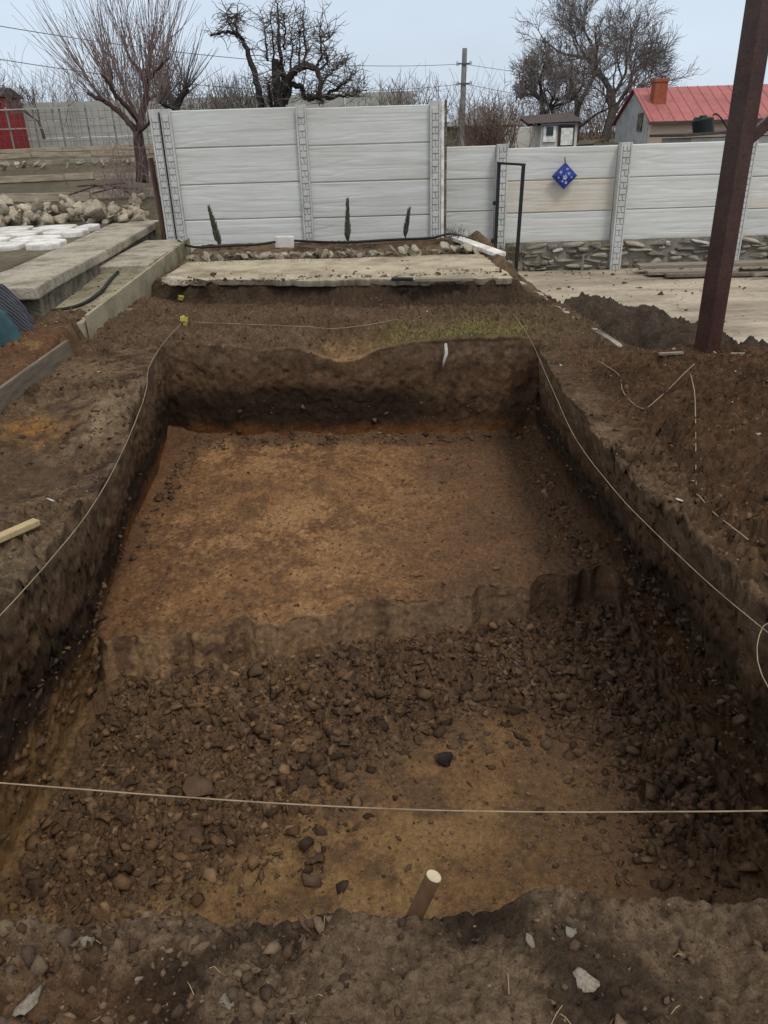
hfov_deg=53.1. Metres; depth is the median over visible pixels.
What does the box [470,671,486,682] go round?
soil clod
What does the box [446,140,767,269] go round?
concrete fence
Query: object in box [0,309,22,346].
teal bag
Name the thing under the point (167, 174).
concrete fence post
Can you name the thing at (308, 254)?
border stone
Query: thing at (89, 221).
rubble stone
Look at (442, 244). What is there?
border stone
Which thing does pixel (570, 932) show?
stone fragment
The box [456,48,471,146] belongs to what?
utility pole
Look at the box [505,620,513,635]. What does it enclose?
soil clod
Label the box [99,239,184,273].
path slab
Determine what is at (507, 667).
soil clod
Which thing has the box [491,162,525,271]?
metal frame
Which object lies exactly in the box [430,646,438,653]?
soil clod
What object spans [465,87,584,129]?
shrub
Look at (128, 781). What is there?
soil clod
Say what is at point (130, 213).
rubble stone
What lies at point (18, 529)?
wooden lath
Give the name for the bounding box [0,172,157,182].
terrace edging
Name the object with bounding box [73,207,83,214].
rubble stone
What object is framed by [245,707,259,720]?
soil clod
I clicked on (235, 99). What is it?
shrub
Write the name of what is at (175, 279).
slab fragment
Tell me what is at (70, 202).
rubble stone
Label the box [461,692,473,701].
soil clod
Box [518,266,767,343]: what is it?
yard
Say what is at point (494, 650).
soil clod
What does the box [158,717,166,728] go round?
soil clod
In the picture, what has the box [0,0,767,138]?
sky
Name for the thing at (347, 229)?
cypress seedling
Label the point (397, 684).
soil clod
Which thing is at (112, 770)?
soil clod
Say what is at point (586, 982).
stone fragment
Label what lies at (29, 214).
rubble stone
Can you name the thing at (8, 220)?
rubble stone
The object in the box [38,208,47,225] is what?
rubble stone
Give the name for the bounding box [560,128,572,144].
door
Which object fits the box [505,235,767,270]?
stone plinth
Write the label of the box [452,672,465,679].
soil clod
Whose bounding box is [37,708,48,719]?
soil clod
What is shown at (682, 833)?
soil clod
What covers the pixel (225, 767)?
soil clod
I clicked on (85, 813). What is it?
soil clod
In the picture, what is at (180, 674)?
soil clod
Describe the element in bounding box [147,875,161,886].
soil clod
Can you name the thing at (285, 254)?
border stone
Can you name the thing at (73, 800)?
soil clod
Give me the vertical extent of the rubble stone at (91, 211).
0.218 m
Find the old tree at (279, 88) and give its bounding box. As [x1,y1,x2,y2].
[204,0,374,107]
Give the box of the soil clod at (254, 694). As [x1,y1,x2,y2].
[249,688,265,699]
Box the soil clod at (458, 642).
[452,639,465,648]
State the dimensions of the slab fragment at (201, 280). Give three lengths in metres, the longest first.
0.173 x 0.162 x 0.081 m
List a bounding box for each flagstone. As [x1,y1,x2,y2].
[0,226,33,231]
[0,230,42,238]
[0,237,10,241]
[0,241,25,251]
[10,235,61,242]
[25,239,66,250]
[32,224,77,231]
[42,228,88,237]
[76,223,100,230]
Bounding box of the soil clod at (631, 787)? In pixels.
[625,783,637,791]
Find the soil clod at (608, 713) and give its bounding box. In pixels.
[602,708,614,719]
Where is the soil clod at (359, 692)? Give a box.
[352,687,363,696]
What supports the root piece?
hanging from the ground at (194, 381)
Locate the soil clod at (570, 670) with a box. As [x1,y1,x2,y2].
[561,665,577,674]
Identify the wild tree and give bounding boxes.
[0,60,13,108]
[504,45,574,113]
[508,35,607,122]
[510,0,707,142]
[523,6,647,141]
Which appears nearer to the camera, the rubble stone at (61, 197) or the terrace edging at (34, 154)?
the rubble stone at (61, 197)
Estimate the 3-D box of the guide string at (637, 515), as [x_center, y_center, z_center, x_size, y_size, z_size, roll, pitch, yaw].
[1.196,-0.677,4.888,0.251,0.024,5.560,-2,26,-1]
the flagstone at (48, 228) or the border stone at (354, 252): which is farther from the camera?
the flagstone at (48, 228)
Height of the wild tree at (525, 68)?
2.989 m
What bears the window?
in the outhouse
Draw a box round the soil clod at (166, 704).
[161,699,170,706]
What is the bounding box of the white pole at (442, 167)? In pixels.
[440,100,443,237]
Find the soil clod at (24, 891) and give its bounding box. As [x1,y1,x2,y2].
[19,873,32,897]
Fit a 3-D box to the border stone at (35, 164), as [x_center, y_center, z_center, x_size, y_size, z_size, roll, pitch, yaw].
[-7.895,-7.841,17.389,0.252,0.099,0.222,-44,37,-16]
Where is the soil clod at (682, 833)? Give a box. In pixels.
[675,827,687,838]
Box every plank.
[391,277,412,280]
[415,277,472,281]
[451,236,505,255]
[635,260,767,268]
[645,268,738,274]
[664,271,767,276]
[752,271,767,276]
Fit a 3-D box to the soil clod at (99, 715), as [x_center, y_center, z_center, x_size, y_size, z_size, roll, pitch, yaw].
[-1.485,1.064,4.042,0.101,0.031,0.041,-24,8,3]
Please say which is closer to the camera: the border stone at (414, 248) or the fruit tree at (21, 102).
the border stone at (414, 248)
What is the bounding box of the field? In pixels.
[0,131,760,271]
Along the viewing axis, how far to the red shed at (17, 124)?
22.13 m
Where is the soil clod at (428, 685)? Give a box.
[426,683,431,688]
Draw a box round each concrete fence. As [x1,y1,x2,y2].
[21,90,412,147]
[148,100,440,252]
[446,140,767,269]
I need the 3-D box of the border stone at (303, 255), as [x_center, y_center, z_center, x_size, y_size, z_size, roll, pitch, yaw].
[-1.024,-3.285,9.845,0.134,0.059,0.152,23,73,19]
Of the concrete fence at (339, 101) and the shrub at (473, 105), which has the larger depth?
the shrub at (473, 105)
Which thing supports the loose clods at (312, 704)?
on the ground at (194, 381)
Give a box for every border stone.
[0,162,7,169]
[30,161,39,166]
[192,255,200,261]
[203,251,210,261]
[213,252,223,260]
[223,252,229,257]
[240,251,248,258]
[258,251,271,257]
[281,252,287,258]
[299,251,309,258]
[306,252,313,258]
[314,248,320,257]
[321,249,328,258]
[350,248,357,256]
[368,249,375,256]
[397,246,407,255]
[408,248,416,255]
[411,244,421,255]
[439,241,448,253]
[449,245,455,252]
[463,243,472,253]
[473,247,481,253]
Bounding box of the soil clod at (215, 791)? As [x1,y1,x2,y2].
[211,788,218,797]
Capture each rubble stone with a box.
[0,194,13,205]
[0,199,9,215]
[0,215,5,227]
[4,215,13,224]
[9,206,22,224]
[15,204,30,213]
[15,209,21,218]
[22,209,35,220]
[22,218,30,224]
[31,197,43,212]
[32,214,39,220]
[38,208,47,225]
[41,213,54,224]
[43,205,49,211]
[50,205,59,214]
[53,213,68,223]
[58,194,69,202]
[58,202,71,213]
[66,197,74,208]
[66,208,75,217]
[72,201,81,209]
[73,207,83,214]
[81,198,91,213]
[83,205,104,218]
[86,199,107,223]
[86,218,92,223]
[91,199,106,209]
[102,219,113,223]
[107,204,122,215]
[107,212,115,219]
[116,213,128,221]
[119,208,133,217]
[121,203,131,207]
[128,192,141,203]
[128,212,143,221]
[131,205,139,213]
[134,208,149,217]
[137,193,145,200]
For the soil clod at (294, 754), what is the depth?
3.77 m
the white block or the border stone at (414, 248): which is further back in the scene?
the white block
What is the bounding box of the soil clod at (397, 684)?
[391,681,403,687]
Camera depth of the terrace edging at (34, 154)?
18.49 m
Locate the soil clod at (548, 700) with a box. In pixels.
[543,697,553,705]
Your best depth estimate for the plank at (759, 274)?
10.61 m
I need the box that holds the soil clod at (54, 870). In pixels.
[48,863,60,876]
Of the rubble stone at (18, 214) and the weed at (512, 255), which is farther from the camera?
the rubble stone at (18, 214)
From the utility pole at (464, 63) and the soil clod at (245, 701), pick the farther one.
the utility pole at (464, 63)
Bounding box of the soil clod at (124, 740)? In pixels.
[119,737,127,742]
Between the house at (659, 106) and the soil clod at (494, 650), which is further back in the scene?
the house at (659, 106)
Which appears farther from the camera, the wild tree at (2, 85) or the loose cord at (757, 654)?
the wild tree at (2, 85)
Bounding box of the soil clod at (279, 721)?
[273,719,285,725]
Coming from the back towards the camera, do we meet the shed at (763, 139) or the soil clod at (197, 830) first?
the shed at (763, 139)
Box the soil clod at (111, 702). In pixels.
[106,697,117,704]
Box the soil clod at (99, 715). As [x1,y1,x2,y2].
[94,712,109,718]
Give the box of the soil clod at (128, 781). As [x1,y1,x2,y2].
[120,775,135,788]
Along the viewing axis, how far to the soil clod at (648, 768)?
3.60 m
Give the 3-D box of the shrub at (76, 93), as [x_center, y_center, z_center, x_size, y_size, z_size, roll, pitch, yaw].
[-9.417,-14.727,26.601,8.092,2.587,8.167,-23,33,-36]
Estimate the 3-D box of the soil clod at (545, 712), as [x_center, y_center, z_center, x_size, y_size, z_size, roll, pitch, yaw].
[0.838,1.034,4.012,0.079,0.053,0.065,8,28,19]
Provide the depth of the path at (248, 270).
8.84 m
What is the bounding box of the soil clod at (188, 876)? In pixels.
[182,871,197,883]
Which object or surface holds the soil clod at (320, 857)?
on the ground at (194, 381)
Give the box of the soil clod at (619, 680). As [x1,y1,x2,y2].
[614,677,625,684]
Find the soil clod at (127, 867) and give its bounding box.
[118,861,134,873]
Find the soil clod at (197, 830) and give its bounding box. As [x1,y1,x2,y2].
[178,821,204,845]
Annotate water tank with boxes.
[692,115,713,132]
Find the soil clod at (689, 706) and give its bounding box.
[682,704,695,708]
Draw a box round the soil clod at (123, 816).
[116,807,132,826]
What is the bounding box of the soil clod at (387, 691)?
[384,689,390,697]
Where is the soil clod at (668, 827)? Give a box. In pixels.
[662,822,679,839]
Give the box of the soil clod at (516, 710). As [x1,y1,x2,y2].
[503,706,528,713]
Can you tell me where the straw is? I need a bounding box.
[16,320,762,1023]
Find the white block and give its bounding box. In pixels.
[275,236,293,247]
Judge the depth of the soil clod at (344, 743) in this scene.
3.84 m
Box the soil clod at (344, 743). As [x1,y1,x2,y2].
[337,741,351,745]
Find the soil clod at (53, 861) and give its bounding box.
[36,858,57,876]
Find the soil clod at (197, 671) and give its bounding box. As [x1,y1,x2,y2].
[192,666,205,676]
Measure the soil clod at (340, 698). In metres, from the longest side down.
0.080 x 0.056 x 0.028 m
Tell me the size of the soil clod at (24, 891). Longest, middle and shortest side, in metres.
0.145 x 0.059 x 0.045 m
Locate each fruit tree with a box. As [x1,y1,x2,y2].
[0,84,45,138]
[11,0,200,182]
[116,25,222,110]
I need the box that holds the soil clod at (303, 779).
[297,773,318,787]
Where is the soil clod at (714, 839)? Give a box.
[705,832,717,850]
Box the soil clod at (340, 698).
[334,694,345,702]
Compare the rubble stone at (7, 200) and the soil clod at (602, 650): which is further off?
the rubble stone at (7, 200)
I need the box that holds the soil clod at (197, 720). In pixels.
[193,714,202,724]
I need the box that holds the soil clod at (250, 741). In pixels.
[245,735,254,747]
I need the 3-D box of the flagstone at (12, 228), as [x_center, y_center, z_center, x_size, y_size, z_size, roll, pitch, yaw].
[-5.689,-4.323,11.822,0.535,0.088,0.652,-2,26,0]
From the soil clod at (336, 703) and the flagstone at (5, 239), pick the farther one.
the flagstone at (5, 239)
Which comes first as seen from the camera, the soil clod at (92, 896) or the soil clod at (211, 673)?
the soil clod at (92, 896)
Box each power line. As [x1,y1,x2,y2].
[0,26,455,65]
[0,59,458,91]
[466,84,600,107]
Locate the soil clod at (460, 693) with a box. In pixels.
[455,690,465,696]
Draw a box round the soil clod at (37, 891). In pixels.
[24,884,46,900]
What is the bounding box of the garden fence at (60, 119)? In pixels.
[0,101,217,149]
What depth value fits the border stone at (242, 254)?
9.88 m
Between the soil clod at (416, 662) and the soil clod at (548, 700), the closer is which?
the soil clod at (548, 700)
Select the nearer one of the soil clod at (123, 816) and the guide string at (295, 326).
the soil clod at (123, 816)
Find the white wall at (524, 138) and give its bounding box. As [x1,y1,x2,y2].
[503,127,531,147]
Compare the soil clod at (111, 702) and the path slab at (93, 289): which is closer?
the soil clod at (111, 702)
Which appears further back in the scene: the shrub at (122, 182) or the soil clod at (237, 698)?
the shrub at (122, 182)
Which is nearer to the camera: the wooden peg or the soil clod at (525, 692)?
the soil clod at (525, 692)
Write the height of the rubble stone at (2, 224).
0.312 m
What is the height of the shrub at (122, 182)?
1.097 m
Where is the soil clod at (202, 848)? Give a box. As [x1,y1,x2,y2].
[197,843,211,851]
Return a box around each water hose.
[50,270,118,310]
[177,233,474,248]
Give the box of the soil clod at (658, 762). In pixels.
[648,757,663,766]
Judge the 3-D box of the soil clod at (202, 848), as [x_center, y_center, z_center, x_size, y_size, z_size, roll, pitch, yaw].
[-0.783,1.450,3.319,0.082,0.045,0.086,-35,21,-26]
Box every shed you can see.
[0,88,29,149]
[649,129,767,143]
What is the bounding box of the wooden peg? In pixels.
[581,254,584,270]
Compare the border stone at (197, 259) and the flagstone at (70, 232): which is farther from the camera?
the flagstone at (70, 232)
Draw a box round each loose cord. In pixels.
[598,361,694,408]
[690,374,748,539]
[756,623,767,686]
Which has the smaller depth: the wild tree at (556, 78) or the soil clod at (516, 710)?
the soil clod at (516, 710)
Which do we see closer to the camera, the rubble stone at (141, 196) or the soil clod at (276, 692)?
the soil clod at (276, 692)
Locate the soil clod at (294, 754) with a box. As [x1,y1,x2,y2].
[287,751,298,756]
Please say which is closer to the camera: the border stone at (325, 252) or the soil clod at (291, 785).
the soil clod at (291, 785)
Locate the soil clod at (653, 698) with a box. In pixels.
[649,694,655,704]
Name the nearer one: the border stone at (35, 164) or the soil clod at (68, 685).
the soil clod at (68, 685)
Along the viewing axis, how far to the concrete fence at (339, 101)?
23.01 m
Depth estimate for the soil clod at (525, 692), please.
4.12 m
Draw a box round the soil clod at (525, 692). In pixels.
[522,684,531,698]
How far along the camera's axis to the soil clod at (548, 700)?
4.10 m
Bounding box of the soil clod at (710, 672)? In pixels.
[706,667,712,678]
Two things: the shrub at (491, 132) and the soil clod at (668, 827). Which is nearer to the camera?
the soil clod at (668, 827)
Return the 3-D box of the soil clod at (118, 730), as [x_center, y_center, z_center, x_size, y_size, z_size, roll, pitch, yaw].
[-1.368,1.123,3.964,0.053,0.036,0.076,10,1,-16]
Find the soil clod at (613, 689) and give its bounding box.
[608,684,617,694]
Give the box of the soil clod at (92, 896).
[88,892,95,900]
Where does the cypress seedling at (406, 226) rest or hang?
on the ground at (194, 381)
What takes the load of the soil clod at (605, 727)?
on the ground at (194, 381)
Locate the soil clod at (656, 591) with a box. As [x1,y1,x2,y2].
[652,588,660,594]
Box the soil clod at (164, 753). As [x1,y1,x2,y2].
[155,747,171,758]
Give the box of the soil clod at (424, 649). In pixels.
[421,646,427,653]
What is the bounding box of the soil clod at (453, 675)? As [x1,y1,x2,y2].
[449,671,457,681]
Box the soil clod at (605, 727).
[598,721,613,732]
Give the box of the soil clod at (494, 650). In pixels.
[489,648,497,653]
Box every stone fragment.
[12,983,43,1016]
[80,935,92,946]
[219,993,233,1010]
[526,933,534,948]
[566,926,576,937]
[573,967,599,992]
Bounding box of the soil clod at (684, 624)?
[675,618,690,630]
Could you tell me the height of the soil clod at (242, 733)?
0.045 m
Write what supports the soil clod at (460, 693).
on the ground at (194, 381)
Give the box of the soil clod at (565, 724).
[560,719,570,731]
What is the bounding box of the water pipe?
[713,113,726,128]
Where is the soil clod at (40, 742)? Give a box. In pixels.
[35,737,45,750]
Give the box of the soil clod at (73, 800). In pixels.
[62,798,78,801]
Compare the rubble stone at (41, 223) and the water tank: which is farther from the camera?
the water tank
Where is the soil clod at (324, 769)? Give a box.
[318,765,333,774]
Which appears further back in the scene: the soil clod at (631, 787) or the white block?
the white block
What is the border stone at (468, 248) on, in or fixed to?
on the ground at (194, 381)
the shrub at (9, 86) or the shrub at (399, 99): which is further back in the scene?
the shrub at (9, 86)
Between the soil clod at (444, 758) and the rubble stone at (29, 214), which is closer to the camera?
the soil clod at (444, 758)
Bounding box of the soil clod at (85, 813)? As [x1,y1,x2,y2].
[82,810,90,818]
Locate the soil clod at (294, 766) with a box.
[290,761,297,770]
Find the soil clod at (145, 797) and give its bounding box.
[139,787,160,801]
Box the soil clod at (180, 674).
[171,670,185,678]
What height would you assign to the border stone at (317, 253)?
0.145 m
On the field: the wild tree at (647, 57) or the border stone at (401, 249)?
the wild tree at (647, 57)
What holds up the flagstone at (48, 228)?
on the field
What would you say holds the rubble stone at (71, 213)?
on the field
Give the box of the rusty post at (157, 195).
[148,158,166,239]
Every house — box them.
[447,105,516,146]
[611,78,767,143]
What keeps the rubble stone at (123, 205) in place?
on the rubble stone
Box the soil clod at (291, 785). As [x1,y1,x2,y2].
[286,779,297,793]
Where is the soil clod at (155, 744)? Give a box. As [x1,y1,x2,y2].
[148,735,160,750]
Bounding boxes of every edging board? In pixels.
[0,340,71,413]
[85,238,190,338]
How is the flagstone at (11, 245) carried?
on the field
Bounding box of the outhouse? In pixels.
[519,112,582,147]
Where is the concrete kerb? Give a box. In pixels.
[534,292,621,346]
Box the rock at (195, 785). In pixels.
[182,774,215,799]
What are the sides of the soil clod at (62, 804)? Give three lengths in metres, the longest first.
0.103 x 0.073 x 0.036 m
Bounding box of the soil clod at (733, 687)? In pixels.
[727,684,736,689]
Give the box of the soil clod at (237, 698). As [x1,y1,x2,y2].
[227,687,246,705]
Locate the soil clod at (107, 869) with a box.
[94,861,116,880]
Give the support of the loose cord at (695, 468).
on the ground at (194, 381)
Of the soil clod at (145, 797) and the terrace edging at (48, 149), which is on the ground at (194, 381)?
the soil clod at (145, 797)
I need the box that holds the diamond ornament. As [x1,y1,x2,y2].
[552,157,576,188]
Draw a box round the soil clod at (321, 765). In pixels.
[314,761,324,770]
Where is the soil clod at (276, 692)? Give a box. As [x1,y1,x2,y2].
[269,684,284,698]
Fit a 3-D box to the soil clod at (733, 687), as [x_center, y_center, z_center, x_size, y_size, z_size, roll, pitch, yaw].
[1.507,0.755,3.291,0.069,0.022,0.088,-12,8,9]
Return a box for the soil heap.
[563,292,767,349]
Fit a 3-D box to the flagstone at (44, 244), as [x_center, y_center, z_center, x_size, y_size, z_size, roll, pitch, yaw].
[-4.354,-3.448,9.933,0.450,0.088,0.660,-2,26,0]
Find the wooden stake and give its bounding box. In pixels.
[406,870,440,918]
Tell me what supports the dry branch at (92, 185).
on the shrub at (122, 182)
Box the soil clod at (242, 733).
[237,730,244,738]
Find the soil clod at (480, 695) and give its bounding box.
[470,690,490,700]
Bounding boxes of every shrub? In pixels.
[0,46,247,125]
[1,67,76,138]
[49,127,155,200]
[173,66,273,109]
[355,68,477,118]
[383,58,576,146]
[442,94,511,120]
[448,94,536,147]
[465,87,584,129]
[501,94,603,138]
[517,92,615,139]
[564,101,622,140]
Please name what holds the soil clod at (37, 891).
on the ground at (194, 381)
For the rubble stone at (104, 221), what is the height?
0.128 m
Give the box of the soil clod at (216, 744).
[211,740,222,749]
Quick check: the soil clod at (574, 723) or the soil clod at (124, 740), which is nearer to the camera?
the soil clod at (124, 740)
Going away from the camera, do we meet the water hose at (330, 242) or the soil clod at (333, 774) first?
the soil clod at (333, 774)
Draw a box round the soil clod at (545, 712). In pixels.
[536,707,551,717]
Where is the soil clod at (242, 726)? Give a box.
[237,723,247,729]
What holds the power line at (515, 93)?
attached to the utility pole at (464, 63)
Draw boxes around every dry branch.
[68,182,124,195]
[77,184,110,189]
[92,187,138,193]
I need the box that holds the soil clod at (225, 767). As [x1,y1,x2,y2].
[221,762,231,773]
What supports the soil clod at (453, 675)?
on the ground at (194, 381)
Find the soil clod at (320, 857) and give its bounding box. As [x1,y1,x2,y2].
[304,853,324,864]
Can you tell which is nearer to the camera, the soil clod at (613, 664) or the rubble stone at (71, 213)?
the soil clod at (613, 664)
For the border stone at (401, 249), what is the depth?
9.73 m
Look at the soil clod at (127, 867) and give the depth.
3.22 m
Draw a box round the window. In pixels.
[543,126,555,141]
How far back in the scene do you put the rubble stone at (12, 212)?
12.11 m
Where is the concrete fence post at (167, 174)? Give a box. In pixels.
[158,112,176,238]
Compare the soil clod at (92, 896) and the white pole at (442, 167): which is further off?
the white pole at (442, 167)
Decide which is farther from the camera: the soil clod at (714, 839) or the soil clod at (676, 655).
the soil clod at (676, 655)
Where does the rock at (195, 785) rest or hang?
on the ground at (194, 381)
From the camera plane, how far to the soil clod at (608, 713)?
3.95 m
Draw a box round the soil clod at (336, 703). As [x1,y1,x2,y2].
[333,701,341,705]
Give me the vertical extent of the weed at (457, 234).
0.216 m
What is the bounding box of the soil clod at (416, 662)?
[410,659,425,665]
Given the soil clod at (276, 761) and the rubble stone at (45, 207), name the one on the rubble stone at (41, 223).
the rubble stone at (45, 207)
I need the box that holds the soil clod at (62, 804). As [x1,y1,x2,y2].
[57,801,72,813]
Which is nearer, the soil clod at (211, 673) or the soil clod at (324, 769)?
the soil clod at (324, 769)
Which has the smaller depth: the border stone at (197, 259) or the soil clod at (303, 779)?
the soil clod at (303, 779)
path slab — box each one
[40,273,139,336]
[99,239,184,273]
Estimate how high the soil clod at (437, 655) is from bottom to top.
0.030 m
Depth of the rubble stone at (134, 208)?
12.45 m
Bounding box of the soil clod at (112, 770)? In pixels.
[105,767,118,773]
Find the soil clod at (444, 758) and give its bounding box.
[436,751,452,765]
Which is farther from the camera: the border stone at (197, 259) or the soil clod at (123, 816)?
the border stone at (197, 259)
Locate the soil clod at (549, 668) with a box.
[544,663,551,674]
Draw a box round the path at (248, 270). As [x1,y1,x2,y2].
[161,254,512,286]
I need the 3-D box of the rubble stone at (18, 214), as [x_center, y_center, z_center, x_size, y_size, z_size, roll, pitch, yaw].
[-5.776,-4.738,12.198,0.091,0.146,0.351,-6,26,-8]
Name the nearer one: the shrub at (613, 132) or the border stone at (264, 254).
the border stone at (264, 254)
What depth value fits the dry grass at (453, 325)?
7.03 m
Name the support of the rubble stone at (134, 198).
on the rubble stone at (123, 205)
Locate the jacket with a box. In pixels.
[0,284,35,331]
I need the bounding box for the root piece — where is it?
[443,343,447,367]
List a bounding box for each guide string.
[0,320,183,615]
[0,782,767,812]
[189,319,397,328]
[513,314,767,632]
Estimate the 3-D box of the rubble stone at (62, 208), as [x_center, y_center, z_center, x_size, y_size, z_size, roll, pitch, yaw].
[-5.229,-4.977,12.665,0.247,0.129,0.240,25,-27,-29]
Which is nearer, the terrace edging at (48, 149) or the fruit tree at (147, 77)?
the fruit tree at (147, 77)
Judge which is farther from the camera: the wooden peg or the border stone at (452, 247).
the wooden peg
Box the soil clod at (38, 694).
[35,687,42,699]
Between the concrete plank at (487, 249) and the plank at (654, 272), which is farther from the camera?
the plank at (654, 272)
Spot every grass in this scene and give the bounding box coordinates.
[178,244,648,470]
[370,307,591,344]
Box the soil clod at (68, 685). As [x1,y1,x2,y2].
[65,677,71,689]
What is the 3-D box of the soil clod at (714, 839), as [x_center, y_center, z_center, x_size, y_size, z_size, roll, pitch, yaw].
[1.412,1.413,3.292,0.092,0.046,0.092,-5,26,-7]
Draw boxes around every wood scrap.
[658,351,683,355]
[730,352,753,355]
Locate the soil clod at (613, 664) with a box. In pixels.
[604,662,617,668]
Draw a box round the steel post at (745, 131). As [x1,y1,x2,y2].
[694,0,767,353]
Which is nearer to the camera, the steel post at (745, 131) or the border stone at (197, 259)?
the steel post at (745, 131)
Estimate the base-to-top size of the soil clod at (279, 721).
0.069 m
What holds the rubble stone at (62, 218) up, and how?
on the field
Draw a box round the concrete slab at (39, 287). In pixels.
[0,220,158,318]
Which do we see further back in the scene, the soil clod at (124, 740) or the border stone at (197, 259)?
the border stone at (197, 259)
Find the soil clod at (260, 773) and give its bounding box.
[256,769,265,778]
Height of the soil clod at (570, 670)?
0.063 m
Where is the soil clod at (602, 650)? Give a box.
[600,647,612,653]
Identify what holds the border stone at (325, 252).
on the ground at (194, 381)
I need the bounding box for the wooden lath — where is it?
[0,518,40,542]
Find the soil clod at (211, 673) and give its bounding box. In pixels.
[208,668,214,678]
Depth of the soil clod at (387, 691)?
4.19 m
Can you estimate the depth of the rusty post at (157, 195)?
10.89 m
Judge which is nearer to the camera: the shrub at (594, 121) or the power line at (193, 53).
the power line at (193, 53)
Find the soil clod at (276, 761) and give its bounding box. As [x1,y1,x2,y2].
[272,753,281,767]
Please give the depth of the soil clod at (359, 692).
4.17 m
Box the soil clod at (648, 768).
[644,764,655,780]
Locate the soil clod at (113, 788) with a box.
[102,784,120,797]
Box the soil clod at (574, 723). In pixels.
[571,719,581,725]
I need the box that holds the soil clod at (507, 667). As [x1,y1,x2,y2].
[503,663,511,671]
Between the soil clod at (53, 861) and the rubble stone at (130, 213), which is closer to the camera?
the soil clod at (53, 861)
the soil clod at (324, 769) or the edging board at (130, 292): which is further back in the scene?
the edging board at (130, 292)
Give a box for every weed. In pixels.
[443,224,471,241]
[495,240,528,261]
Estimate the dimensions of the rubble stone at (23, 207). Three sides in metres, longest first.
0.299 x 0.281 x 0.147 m
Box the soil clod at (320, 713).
[314,708,325,722]
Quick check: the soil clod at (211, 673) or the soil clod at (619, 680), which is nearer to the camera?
the soil clod at (619, 680)
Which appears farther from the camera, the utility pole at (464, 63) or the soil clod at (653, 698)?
the utility pole at (464, 63)
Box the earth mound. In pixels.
[576,139,607,145]
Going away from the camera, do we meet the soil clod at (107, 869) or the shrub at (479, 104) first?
the soil clod at (107, 869)
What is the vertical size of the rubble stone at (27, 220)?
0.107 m
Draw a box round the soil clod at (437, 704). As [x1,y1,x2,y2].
[434,700,440,707]
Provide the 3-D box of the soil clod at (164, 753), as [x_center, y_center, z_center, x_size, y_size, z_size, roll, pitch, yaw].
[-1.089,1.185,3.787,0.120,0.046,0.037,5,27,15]
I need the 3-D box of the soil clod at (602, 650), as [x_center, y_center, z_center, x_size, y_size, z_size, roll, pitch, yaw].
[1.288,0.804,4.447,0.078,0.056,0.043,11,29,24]
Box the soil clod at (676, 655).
[672,652,680,658]
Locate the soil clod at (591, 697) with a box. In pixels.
[585,694,598,700]
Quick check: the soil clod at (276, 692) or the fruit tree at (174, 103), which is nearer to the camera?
the soil clod at (276, 692)
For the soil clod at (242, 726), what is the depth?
3.96 m
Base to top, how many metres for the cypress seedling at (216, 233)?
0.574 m
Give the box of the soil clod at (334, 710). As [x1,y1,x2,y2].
[331,705,343,715]
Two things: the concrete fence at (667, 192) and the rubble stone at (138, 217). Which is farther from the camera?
the rubble stone at (138, 217)
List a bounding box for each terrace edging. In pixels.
[0,144,153,152]
[0,148,153,158]
[0,157,154,164]
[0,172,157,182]
[0,188,159,201]
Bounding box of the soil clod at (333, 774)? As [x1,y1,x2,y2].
[328,766,338,781]
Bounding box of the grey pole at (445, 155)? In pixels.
[444,100,446,237]
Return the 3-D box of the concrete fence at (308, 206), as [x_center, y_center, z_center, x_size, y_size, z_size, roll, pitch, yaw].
[-1.176,-4.549,10.883,3.938,2.144,0.166,-2,26,0]
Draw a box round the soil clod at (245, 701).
[240,696,253,707]
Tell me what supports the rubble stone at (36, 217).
on the field
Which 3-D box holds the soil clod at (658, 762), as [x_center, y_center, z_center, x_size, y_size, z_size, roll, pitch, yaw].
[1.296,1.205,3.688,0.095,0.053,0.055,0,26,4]
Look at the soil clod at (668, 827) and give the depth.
3.28 m
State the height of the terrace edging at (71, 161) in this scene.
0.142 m
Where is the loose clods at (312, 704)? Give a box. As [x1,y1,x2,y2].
[0,402,767,929]
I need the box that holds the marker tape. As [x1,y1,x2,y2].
[180,315,187,325]
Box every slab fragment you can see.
[161,275,188,285]
[195,278,210,286]
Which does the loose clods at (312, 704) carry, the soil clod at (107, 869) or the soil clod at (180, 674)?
the soil clod at (107, 869)
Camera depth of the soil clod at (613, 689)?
4.13 m
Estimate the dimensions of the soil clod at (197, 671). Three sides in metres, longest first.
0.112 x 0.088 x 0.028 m
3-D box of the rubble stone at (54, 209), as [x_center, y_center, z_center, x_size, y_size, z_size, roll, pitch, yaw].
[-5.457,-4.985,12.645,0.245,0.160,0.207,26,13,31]
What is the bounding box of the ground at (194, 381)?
[0,231,767,1023]
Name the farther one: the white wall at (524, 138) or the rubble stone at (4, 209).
the white wall at (524, 138)
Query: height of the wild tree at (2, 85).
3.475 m
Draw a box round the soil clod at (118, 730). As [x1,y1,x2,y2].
[113,727,123,734]
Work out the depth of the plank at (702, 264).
11.20 m
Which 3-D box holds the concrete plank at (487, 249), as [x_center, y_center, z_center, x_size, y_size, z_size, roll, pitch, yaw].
[1.202,-3.448,9.962,0.160,0.080,1.548,-8,27,-13]
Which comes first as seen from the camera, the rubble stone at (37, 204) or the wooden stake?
the wooden stake
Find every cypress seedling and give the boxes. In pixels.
[207,205,221,244]
[344,197,350,244]
[403,206,410,237]
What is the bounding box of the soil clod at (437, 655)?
[432,651,441,660]

